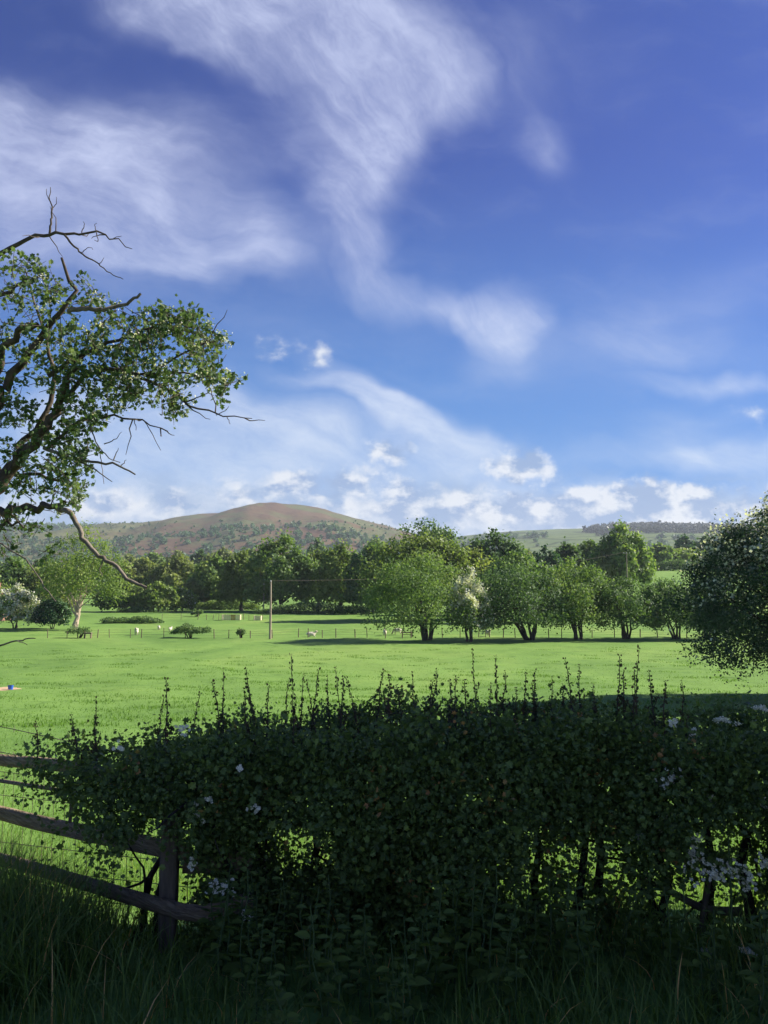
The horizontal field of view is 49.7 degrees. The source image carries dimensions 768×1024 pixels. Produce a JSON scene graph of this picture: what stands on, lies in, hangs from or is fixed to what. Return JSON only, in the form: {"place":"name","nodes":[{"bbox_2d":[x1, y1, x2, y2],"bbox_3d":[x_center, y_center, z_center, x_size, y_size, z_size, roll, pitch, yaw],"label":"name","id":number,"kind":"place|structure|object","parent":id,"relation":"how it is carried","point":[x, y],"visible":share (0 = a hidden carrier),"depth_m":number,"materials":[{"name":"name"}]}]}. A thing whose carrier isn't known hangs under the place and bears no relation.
{"place":"outdoors","nodes":[
{"label":"outdoors","id":0,"kind":"place"},
{"bbox_2d":[12,529,56,533],"bbox_3d":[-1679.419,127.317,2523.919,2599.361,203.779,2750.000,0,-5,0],"label":"hill","id":1,"kind":"structure","parent":0,"point":[19,532],"depth_m":2322.05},
{"bbox_2d":[0,521,98,536],"bbox_3d":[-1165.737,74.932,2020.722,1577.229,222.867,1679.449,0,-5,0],"label":"hill woodland","id":2,"kind":"object","parent":1,"relation":"on","point":[62,525],"visible":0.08,"depth_m":2429.70,"materials":[{"name":"green plant"}]},
{"bbox_2d":[0,502,454,567],"bbox_3d":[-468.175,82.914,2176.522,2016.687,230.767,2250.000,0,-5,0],"label":"brown hill","id":3,"kind":"structure","parent":0,"point":[259,514],"depth_m":1728.26,"materials":[{"name":"brown soil"}]},
{"bbox_2d":[0,520,409,575],"bbox_3d":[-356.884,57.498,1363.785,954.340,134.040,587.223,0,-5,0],"label":"hill foot woodland","id":4,"kind":"object","parent":3,"relation":"on","point":[354,534],"visible":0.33,"depth_m":1490.25,"materials":[{"name":"green leaf"},{"name":"bark"}]},
{"bbox_2d":[0,519,416,568],"bbox_3d":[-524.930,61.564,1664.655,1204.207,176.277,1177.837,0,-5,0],"label":"hillside scrub","id":5,"kind":"object","parent":3,"relation":"on","point":[28,551],"visible":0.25,"depth_m":1500.37,"materials":[{"name":"green plant"}]},
{"bbox_2d":[0,569,767,1023],"bbox_3d":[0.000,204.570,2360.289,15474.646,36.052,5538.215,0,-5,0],"label":"ground","id":6,"kind":"structure","parent":0,"point":[110,639],"depth_m":55.43,"materials":[{"name":"green plant"}]},
{"bbox_2d":[0,575,10,593],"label":"alder tree","id":7,"kind":"object","parent":6,"relation":"on","point":[3,587],"visible":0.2,"depth_m":149.50,"materials":[{"name":"green plant"}]},
{"bbox_2d":[0,556,41,589],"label":"alder tree","id":8,"kind":"object","parent":6,"relation":"on","point":[12,575],"visible":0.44,"depth_m":172.12,"materials":[{"name":"green plant"}]},
{"bbox_2d":[0,582,42,627],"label":"hawthorn tree","id":9,"kind":"object","parent":6,"relation":"on","point":[14,599],"visible":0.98,"depth_m":122.87,"materials":[{"name":"white plant"}]},
{"bbox_2d":[30,556,57,580],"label":"valley tree","id":10,"kind":"object","parent":6,"relation":"on","point":[36,564],"visible":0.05,"depth_m":328.34,"materials":[{"name":"green plant"}]},
{"bbox_2d":[30,596,74,628],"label":"thorn bush","id":11,"kind":"object","parent":6,"relation":"on","point":[51,610],"visible":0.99,"depth_m":122.42,"materials":[{"name":"green plant"}]},
{"bbox_2d":[16,562,89,610],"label":"alder tree","id":12,"kind":"object","parent":6,"relation":"on","point":[33,584],"visible":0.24,"depth_m":169.52,"materials":[{"name":"green plant"}]},
{"bbox_2d":[65,624,91,637],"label":"thorn bush","id":13,"kind":"object","parent":6,"relation":"on","point":[79,630],"visible":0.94,"depth_m":102.78,"materials":[{"name":"green plant"}]},
{"bbox_2d":[30,517,134,629],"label":"birch tree","id":14,"kind":"object","parent":6,"relation":"on","point":[68,566],"visible":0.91,"depth_m":120.59,"materials":[{"name":"green plant"}]},
{"bbox_2d":[72,564,115,594],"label":"valley tree","id":15,"kind":"object","parent":6,"relation":"on","point":[104,581],"visible":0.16,"depth_m":294.23,"materials":[{"name":"green plant"}]},
{"bbox_2d":[88,579,154,610],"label":"alder tree","id":16,"kind":"object","parent":6,"relation":"on","point":[132,588],"visible":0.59,"depth_m":184.57,"materials":[{"name":"green plant"}]},
{"bbox_2d":[113,553,138,567],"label":"valley tree","id":17,"kind":"object","parent":6,"relation":"on","point":[129,555],"visible":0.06,"depth_m":418.32,"materials":[{"name":"green plant"}]},
{"bbox_2d":[0,754,252,952],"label":"rail fence","id":18,"kind":"object","parent":6,"relation":"on","point":[167,897],"visible":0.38,"depth_m":4.27,"materials":[{"name":"brown wood"}]},
{"bbox_2d":[0,724,272,935],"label":"wire netting","id":19,"kind":"object","parent":18,"relation":"attached to","point":[100,845],"visible":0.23,"depth_m":5.20,"materials":[{"name":"grey metal"}]},
{"bbox_2d":[0,187,264,645],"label":"hawthorn tree","id":20,"kind":"object","parent":6,"relation":"on","point":[183,320],"visible":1,"depth_m":6.71,"materials":[{"name":"green plant"}]},
{"bbox_2d":[99,615,165,623],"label":"clipped hedge","id":21,"kind":"object","parent":6,"relation":"on","point":[141,619],"visible":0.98,"depth_m":139.07,"materials":[{"name":"green plant"}]},
{"bbox_2d":[106,556,161,585],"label":"willow tree","id":22,"kind":"object","parent":6,"relation":"on","point":[142,565],"visible":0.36,"depth_m":237.53,"materials":[{"name":"green plant"}]},
{"bbox_2d":[116,605,154,612],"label":"clipped hedge","id":23,"kind":"object","parent":6,"relation":"on","point":[138,609],"visible":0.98,"depth_m":179.93,"materials":[{"name":"green plant"}]},
{"bbox_2d":[138,550,165,565],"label":"valley tree","id":24,"kind":"object","parent":6,"relation":"on","point":[152,556],"visible":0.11,"depth_m":428.12,"materials":[{"name":"green plant"}]},
{"bbox_2d":[126,581,187,611],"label":"round shrub","id":25,"kind":"object","parent":6,"relation":"on","point":[158,595],"visible":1,"depth_m":182.52,"materials":[{"name":"green plant"}]},
{"bbox_2d":[140,553,195,588],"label":"willow tree","id":26,"kind":"object","parent":6,"relation":"on","point":[177,571],"visible":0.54,"depth_m":232.35,"materials":[{"name":"green plant"}]},
{"bbox_2d":[164,547,193,564],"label":"valley tree","id":27,"kind":"object","parent":6,"relation":"on","point":[179,554],"visible":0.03,"depth_m":408.90,"materials":[{"name":"green plant"}]},
{"bbox_2d":[176,586,199,609],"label":"thorn bush","id":28,"kind":"object","parent":6,"relation":"on","point":[192,598],"visible":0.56,"depth_m":186.17,"materials":[{"name":"green plant"}]},
{"bbox_2d":[168,622,211,637],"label":"thorn bush","id":29,"kind":"object","parent":6,"relation":"on","point":[190,629],"visible":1,"depth_m":101.29,"materials":[{"name":"green plant"}]},
{"bbox_2d":[176,580,209,608],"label":"willow tree","id":30,"kind":"object","parent":6,"relation":"on","point":[191,586],"visible":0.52,"depth_m":195.97,"materials":[{"name":"green plant"}]},
{"bbox_2d":[191,609,202,616],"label":"thorn bush","id":31,"kind":"object","parent":6,"relation":"on","point":[199,611],"visible":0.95,"depth_m":161.44,"materials":[{"name":"green plant"}]},
{"bbox_2d":[189,548,206,564],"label":"valley tree","id":32,"kind":"object","parent":6,"relation":"on","point":[200,553],"visible":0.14,"depth_m":438.40,"materials":[{"name":"green plant"}]},
{"bbox_2d":[183,552,226,600],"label":"alder tree","id":33,"kind":"object","parent":6,"relation":"on","point":[205,576],"visible":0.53,"depth_m":197.15,"materials":[{"name":"green plant"}]},
{"bbox_2d":[162,613,262,619],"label":"post and wire fence","id":34,"kind":"object","parent":6,"relation":"on","point":[213,616],"visible":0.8,"depth_m":150.40,"materials":[{"name":"brown wood"}]},
{"bbox_2d":[201,546,234,564],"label":"valley tree","id":35,"kind":"object","parent":6,"relation":"on","point":[224,554],"visible":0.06,"depth_m":428.16,"materials":[{"name":"green plant"}]},
{"bbox_2d":[196,859,240,975],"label":"nettle","id":36,"kind":"object","parent":6,"relation":"on","point":[214,933],"visible":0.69,"depth_m":3.87,"materials":[{"name":"green plant"}]},
{"bbox_2d":[183,600,260,609],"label":"field hedge","id":37,"kind":"object","parent":6,"relation":"on","point":[207,606],"visible":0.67,"depth_m":193.02,"materials":[{"name":"green plant"}]},
{"bbox_2d":[195,867,255,998],"bbox_3d":[-0.675,1.861,3.660,0.239,0.564,0.271,0,-5,4],"label":"nettle","id":38,"kind":"object","parent":6,"relation":"on","point":[231,969],"visible":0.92,"depth_m":3.63,"materials":[{"name":"green plant"}]},
{"bbox_2d":[222,614,240,619],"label":"timber pen","id":39,"kind":"object","parent":6,"relation":"on","point":[229,617],"visible":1,"depth_m":148.88,"materials":[{"name":"white wood"}]},
{"bbox_2d":[210,545,264,610],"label":"willow tree","id":40,"kind":"object","parent":6,"relation":"on","point":[228,588],"visible":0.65,"depth_m":187.27,"materials":[{"name":"green plant"}]},
{"bbox_2d":[219,882,258,975],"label":"nettle","id":41,"kind":"object","parent":6,"relation":"on","point":[252,926],"visible":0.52,"depth_m":3.85,"materials":[{"name":"green plant"}]},
{"bbox_2d":[236,628,245,637],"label":"thorn bush","id":42,"kind":"object","parent":6,"relation":"on","point":[239,630],"visible":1,"depth_m":101.90,"materials":[{"name":"green plant"}]},
{"bbox_2d":[223,874,266,970],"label":"nettle","id":43,"kind":"object","parent":6,"relation":"on","point":[257,916],"visible":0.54,"depth_m":3.87,"materials":[{"name":"green plant"}]},
{"bbox_2d":[246,548,265,571],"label":"valley tree","id":44,"kind":"object","parent":6,"relation":"on","point":[249,551],"visible":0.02,"depth_m":399.13,"materials":[{"name":"green plant"}]},
{"bbox_2d":[228,918,284,1023],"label":"nettle","id":45,"kind":"object","parent":6,"relation":"on","point":[257,968],"visible":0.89,"depth_m":3.35,"materials":[{"name":"green plant"}]},
{"bbox_2d":[269,580,271,638],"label":"utility pole","id":46,"kind":"object","parent":6,"relation":"on","point":[270,614],"visible":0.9,"depth_m":100.25,"materials":[{"name":"brown wood"}]},
{"bbox_2d":[269,552,622,582],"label":"overhead line","id":47,"kind":"object","parent":46,"relation":"attached to","point":[444,575],"visible":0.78,"depth_m":113.18,"materials":[{"name":"metal"}]},
{"bbox_2d":[244,876,297,990],"bbox_3d":[-0.507,1.909,3.736,0.234,0.486,0.206,-4,-6,34],"label":"nettle","id":48,"kind":"object","parent":6,"relation":"on","point":[276,952],"visible":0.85,"depth_m":3.74,"materials":[{"name":"green plant"}]},
{"bbox_2d":[251,971,300,1023],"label":"nettle","id":49,"kind":"object","parent":6,"relation":"on","point":[282,1003],"visible":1,"depth_m":2.93,"materials":[{"name":"green plant"}]},
{"bbox_2d":[240,527,320,607],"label":"sycamore tree","id":50,"kind":"object","parent":6,"relation":"on","point":[284,571],"visible":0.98,"depth_m":182.42,"materials":[{"name":"green plant"}]},
{"bbox_2d":[288,874,339,1000],"bbox_3d":[-0.312,1.877,3.648,0.222,0.525,0.252,3,-6,-26],"label":"nettle","id":51,"kind":"object","parent":6,"relation":"on","point":[306,980],"visible":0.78,"depth_m":3.63,"materials":[{"name":"green plant"}]},
{"bbox_2d":[306,537,325,554],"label":"valley tree","id":52,"kind":"object","parent":6,"relation":"on","point":[318,545],"visible":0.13,"depth_m":419.33,"materials":[{"name":"green plant"}]},
{"bbox_2d":[294,547,339,610],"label":"ash tree","id":53,"kind":"object","parent":6,"relation":"on","point":[317,556],"visible":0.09,"depth_m":188.90,"materials":[{"name":"green plant"}]},
{"bbox_2d":[253,600,389,613],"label":"bramble bank","id":54,"kind":"structure","parent":6,"relation":"on","point":[287,609],"depth_m":172.17,"materials":[{"name":"green plant"}]},
{"bbox_2d":[294,904,360,1023],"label":"nettle","id":55,"kind":"object","parent":6,"relation":"on","point":[327,987],"visible":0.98,"depth_m":3.18,"materials":[{"name":"green plant"}]},
{"bbox_2d":[308,538,358,605],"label":"sycamore tree","id":56,"kind":"object","parent":6,"relation":"on","point":[333,563],"visible":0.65,"depth_m":179.86,"materials":[{"name":"green plant"}]},
{"bbox_2d":[325,901,373,999],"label":"nettle","id":57,"kind":"object","parent":6,"relation":"on","point":[346,967],"visible":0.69,"depth_m":3.56,"materials":[{"name":"green plant"}]},
{"bbox_2d":[336,540,398,613],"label":"sycamore tree","id":58,"kind":"object","parent":6,"relation":"on","point":[351,593],"visible":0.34,"depth_m":173.75,"materials":[{"name":"green plant"}]},
{"bbox_2d":[342,903,401,1016],"bbox_3d":[-0.056,1.866,3.447,0.212,0.482,0.178,2,-6,-25],"label":"nettle","id":59,"kind":"object","parent":6,"relation":"on","point":[359,964],"visible":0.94,"depth_m":3.43,"materials":[{"name":"green plant"}]},
{"bbox_2d":[360,534,389,563],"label":"valley tree","id":60,"kind":"object","parent":6,"relation":"on","point":[377,541],"visible":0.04,"depth_m":400.08,"materials":[{"name":"green plant"}]},
{"bbox_2d":[47,628,703,637],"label":"post and wire fence","id":61,"kind":"object","parent":6,"relation":"on","point":[335,634],"visible":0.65,"depth_m":101.58,"materials":[{"name":"brown wood"}]},
{"bbox_2d":[0,644,767,960],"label":"hawthorn hedge","id":62,"kind":"object","parent":6,"relation":"on","point":[393,850],"visible":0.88,"depth_m":4.14,"materials":[{"name":"green plant"}]},
{"bbox_2d":[372,955,415,1023],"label":"nettle","id":63,"kind":"object","parent":6,"relation":"on","point":[406,1012],"visible":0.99,"depth_m":3.01,"materials":[{"name":"green plant"}]},
{"bbox_2d":[375,914,433,1023],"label":"nettle","id":64,"kind":"object","parent":6,"relation":"on","point":[419,980],"visible":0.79,"depth_m":3.26,"materials":[{"name":"green plant"}]},
{"bbox_2d":[346,526,487,614],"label":"oak tree","id":65,"kind":"object","parent":6,"relation":"on","point":[446,549],"visible":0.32,"depth_m":147.73,"materials":[{"name":"dark leaf"},{"name":"bark"}]},
{"bbox_2d":[355,543,492,640],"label":"field maple","id":66,"kind":"object","parent":6,"relation":"on","point":[422,583],"visible":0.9,"depth_m":95.25,"materials":[{"name":"green plant"}]},
{"bbox_2d":[381,515,466,572],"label":"oak tree","id":67,"kind":"object","parent":6,"relation":"on","point":[437,529],"visible":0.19,"depth_m":189.15,"materials":[{"name":"green plant"}]},
{"bbox_2d":[409,879,456,1018],"bbox_3d":[0.181,1.829,3.445,0.215,0.573,0.239,-3,-6,31],"label":"nettle","id":68,"kind":"object","parent":6,"relation":"on","point":[435,951],"visible":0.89,"depth_m":3.45,"materials":[{"name":"green plant"}]},
{"bbox_2d":[432,880,476,992],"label":"nettle","id":69,"kind":"object","parent":6,"relation":"on","point":[450,937],"visible":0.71,"depth_m":3.71,"materials":[{"name":"green plant"}]},
{"bbox_2d":[445,546,494,605],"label":"oak tree","id":70,"kind":"object","parent":6,"relation":"on","point":[477,554],"visible":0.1,"depth_m":151.41,"materials":[{"name":"green plant"}]},
{"bbox_2d":[442,564,499,641],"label":"hawthorn tree","id":71,"kind":"object","parent":6,"relation":"on","point":[469,600],"visible":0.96,"depth_m":94.07,"materials":[{"name":"green plant"}]},
{"bbox_2d":[441,866,507,993],"bbox_3d":[0.422,1.829,3.569,0.255,0.603,0.290,-3,-6,33],"label":"nettle","id":72,"kind":"object","parent":6,"relation":"on","point":[472,963],"visible":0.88,"depth_m":3.54,"materials":[{"name":"green plant"}]},
{"bbox_2d":[461,527,533,598],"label":"ash tree","id":73,"kind":"object","parent":6,"relation":"on","point":[504,549],"visible":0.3,"depth_m":170.60,"materials":[{"name":"green plant"}]},
{"bbox_2d":[481,913,529,1023],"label":"nettle","id":74,"kind":"object","parent":6,"relation":"on","point":[512,969],"visible":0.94,"depth_m":3.33,"materials":[{"name":"green plant"}]},
{"bbox_2d":[466,549,564,618],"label":"ash tree","id":75,"kind":"object","parent":6,"relation":"on","point":[522,558],"visible":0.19,"depth_m":138.85,"materials":[{"name":"green plant"}]},
{"bbox_2d":[460,559,578,639],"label":"hazel tree","id":76,"kind":"object","parent":6,"relation":"on","point":[515,590],"visible":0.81,"depth_m":95.45,"materials":[{"name":"green plant"}]},
{"bbox_2d":[502,872,550,984],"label":"nettle","id":77,"kind":"object","parent":6,"relation":"on","point":[531,938],"visible":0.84,"depth_m":3.75,"materials":[{"name":"green plant"}]},
{"bbox_2d":[530,544,570,586],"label":"tree","id":78,"kind":"object","parent":6,"relation":"on","point":[550,560],"visible":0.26,"depth_m":213.84,"materials":[{"name":"green plant"}]},
{"bbox_2d":[533,853,581,981],"bbox_3d":[0.794,1.875,3.824,0.219,0.594,0.261,-1,-5,6],"label":"nettle","id":79,"kind":"object","parent":6,"relation":"on","point":[560,927],"visible":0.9,"depth_m":3.79,"materials":[{"name":"green plant"}]},
{"bbox_2d":[554,536,587,582],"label":"ash tree","id":80,"kind":"object","parent":6,"relation":"on","point":[565,551],"visible":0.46,"depth_m":216.95,"materials":[{"name":"green plant"}]},
{"bbox_2d":[529,555,622,639],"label":"hazel tree","id":81,"kind":"object","parent":6,"relation":"on","point":[582,593],"visible":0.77,"depth_m":97.67,"materials":[{"name":"green plant"}]},
{"bbox_2d":[577,539,614,572],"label":"ash tree","id":82,"kind":"object","parent":6,"relation":"on","point":[584,548],"visible":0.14,"depth_m":221.16,"materials":[{"name":"green plant"}]},
{"bbox_2d":[587,554,616,584],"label":"thorn bush","id":83,"kind":"object","parent":6,"relation":"on","point":[606,566],"visible":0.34,"depth_m":194.89,"materials":[{"name":"green plant"}]},
{"bbox_2d":[585,515,659,591],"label":"ash tree","id":84,"kind":"object","parent":6,"relation":"on","point":[640,565],"visible":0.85,"depth_m":197.73,"materials":[{"name":"green plant"}]},
{"bbox_2d":[583,572,675,638],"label":"hazel tree","id":85,"kind":"object","parent":6,"relation":"on","point":[626,602],"visible":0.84,"depth_m":97.13,"materials":[{"name":"green plant"}]},
{"bbox_2d":[647,542,683,565],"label":"ash tree","id":86,"kind":"object","parent":6,"relation":"on","point":[662,552],"visible":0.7,"depth_m":327.02,"materials":[{"name":"green plant"}]},
{"bbox_2d":[625,577,707,638],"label":"hazel tree","id":87,"kind":"object","parent":6,"relation":"on","point":[659,586],"visible":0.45,"depth_m":97.85,"materials":[{"name":"green plant"}]},
{"bbox_2d":[645,866,701,991],"bbox_3d":[1.276,1.876,3.720,0.206,0.557,0.245,2,-6,-23],"label":"nettle","id":88,"kind":"object","parent":6,"relation":"on","point":[673,945],"visible":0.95,"depth_m":3.70,"materials":[{"name":"green plant"}]},
{"bbox_2d":[673,533,698,568],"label":"oak tree","id":89,"kind":"object","parent":6,"relation":"on","point":[684,541],"visible":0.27,"depth_m":418.62,"materials":[{"name":"green plant"}]},
{"bbox_2d":[652,558,720,570],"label":"field hedge","id":90,"kind":"object","parent":6,"relation":"on","point":[664,566],"visible":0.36,"depth_m":298.89,"materials":[{"name":"green plant"}]},
{"bbox_2d":[670,547,704,566],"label":"ash tree","id":91,"kind":"object","parent":6,"relation":"on","point":[687,552],"visible":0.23,"depth_m":330.54,"materials":[{"name":"green plant"}]},
{"bbox_2d":[643,491,767,690],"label":"hawthorn tree","id":92,"kind":"object","parent":6,"relation":"on","point":[749,554],"visible":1,"depth_m":38.67,"materials":[{"name":"green plant"}]},
{"bbox_2d":[692,534,720,563],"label":"oak tree","id":93,"kind":"object","parent":6,"relation":"on","point":[698,544],"visible":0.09,"depth_m":423.04,"materials":[{"name":"green plant"}]},
{"bbox_2d":[683,910,735,1015],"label":"nettle","id":94,"kind":"object","parent":6,"relation":"on","point":[704,956],"visible":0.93,"depth_m":3.42,"materials":[{"name":"green plant"}]},
{"bbox_2d":[682,582,754,638],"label":"hazel tree","id":95,"kind":"object","parent":6,"relation":"on","point":[721,605],"visible":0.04,"depth_m":98.79,"materials":[{"name":"green plant"}]},
{"bbox_2d":[696,944,764,981],"bbox_3d":[1.617,2.130,3.892,0.273,0.194,0.352,1,-5,-11],"label":"cow parsley","id":96,"kind":"object","parent":6,"relation":"on","point":[750,951],"visible":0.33,"depth_m":3.87,"materials":[{"name":"green plant"}]},
{"bbox_2d":[699,716,764,958],"bbox_3d":[1.698,1.604,4.061,0.328,1.195,0.273,5,-7,-43],"label":"cow parsley","id":97,"kind":"object","parent":6,"relation":"on","point":[729,824],"visible":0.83,"depth_m":4.04,"materials":[{"name":"green plant"}]},
{"bbox_2d":[729,704,767,932],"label":"cow parsley","id":98,"kind":"object","parent":6,"relation":"on","point":[762,708],"visible":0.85,"depth_m":4.28,"materials":[{"name":"green plant"}]},
{"bbox_2d":[736,909,767,1023],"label":"nettle","id":99,"kind":"object","parent":6,"relation":"on","point":[756,978],"visible":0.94,"depth_m":3.21,"materials":[{"name":"green plant"}]},
{"bbox_2d":[0,823,767,1023],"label":"verge grass","id":100,"kind":"structure","parent":0,"point":[41,938],"depth_m":3.65,"materials":[{"name":"green plant"}]},
{"bbox_2d":[0,0,767,536],"label":"sky","id":101,"kind":"structure","parent":0,"point":[474,266],"materials":[{"name":"blue"}]},
{"bbox_2d":[448,528,742,568],"bbox_3d":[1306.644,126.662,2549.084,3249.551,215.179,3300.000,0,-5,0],"label":"hill green","id":102,"kind":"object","parent":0,"point":[555,538],"depth_m":1935.16,"materials":[{"name":"green plant"}]},
{"bbox_2d":[459,530,729,568],"bbox_3d":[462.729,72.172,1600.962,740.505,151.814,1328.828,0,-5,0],"label":"hedgerows","id":103,"kind":"object","parent":102,"relation":"on","point":[534,535],"visible":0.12,"depth_m":1867.63,"materials":[{"name":"green plant"}]},
{"bbox_2d":[582,520,754,535],"bbox_3d":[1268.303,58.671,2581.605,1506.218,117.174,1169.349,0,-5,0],"label":"conifer plantation","id":104,"kind":"object","parent":102,"relation":"on","point":[660,527],"visible":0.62,"depth_m":2239.71,"materials":[{"name":"green plant"}]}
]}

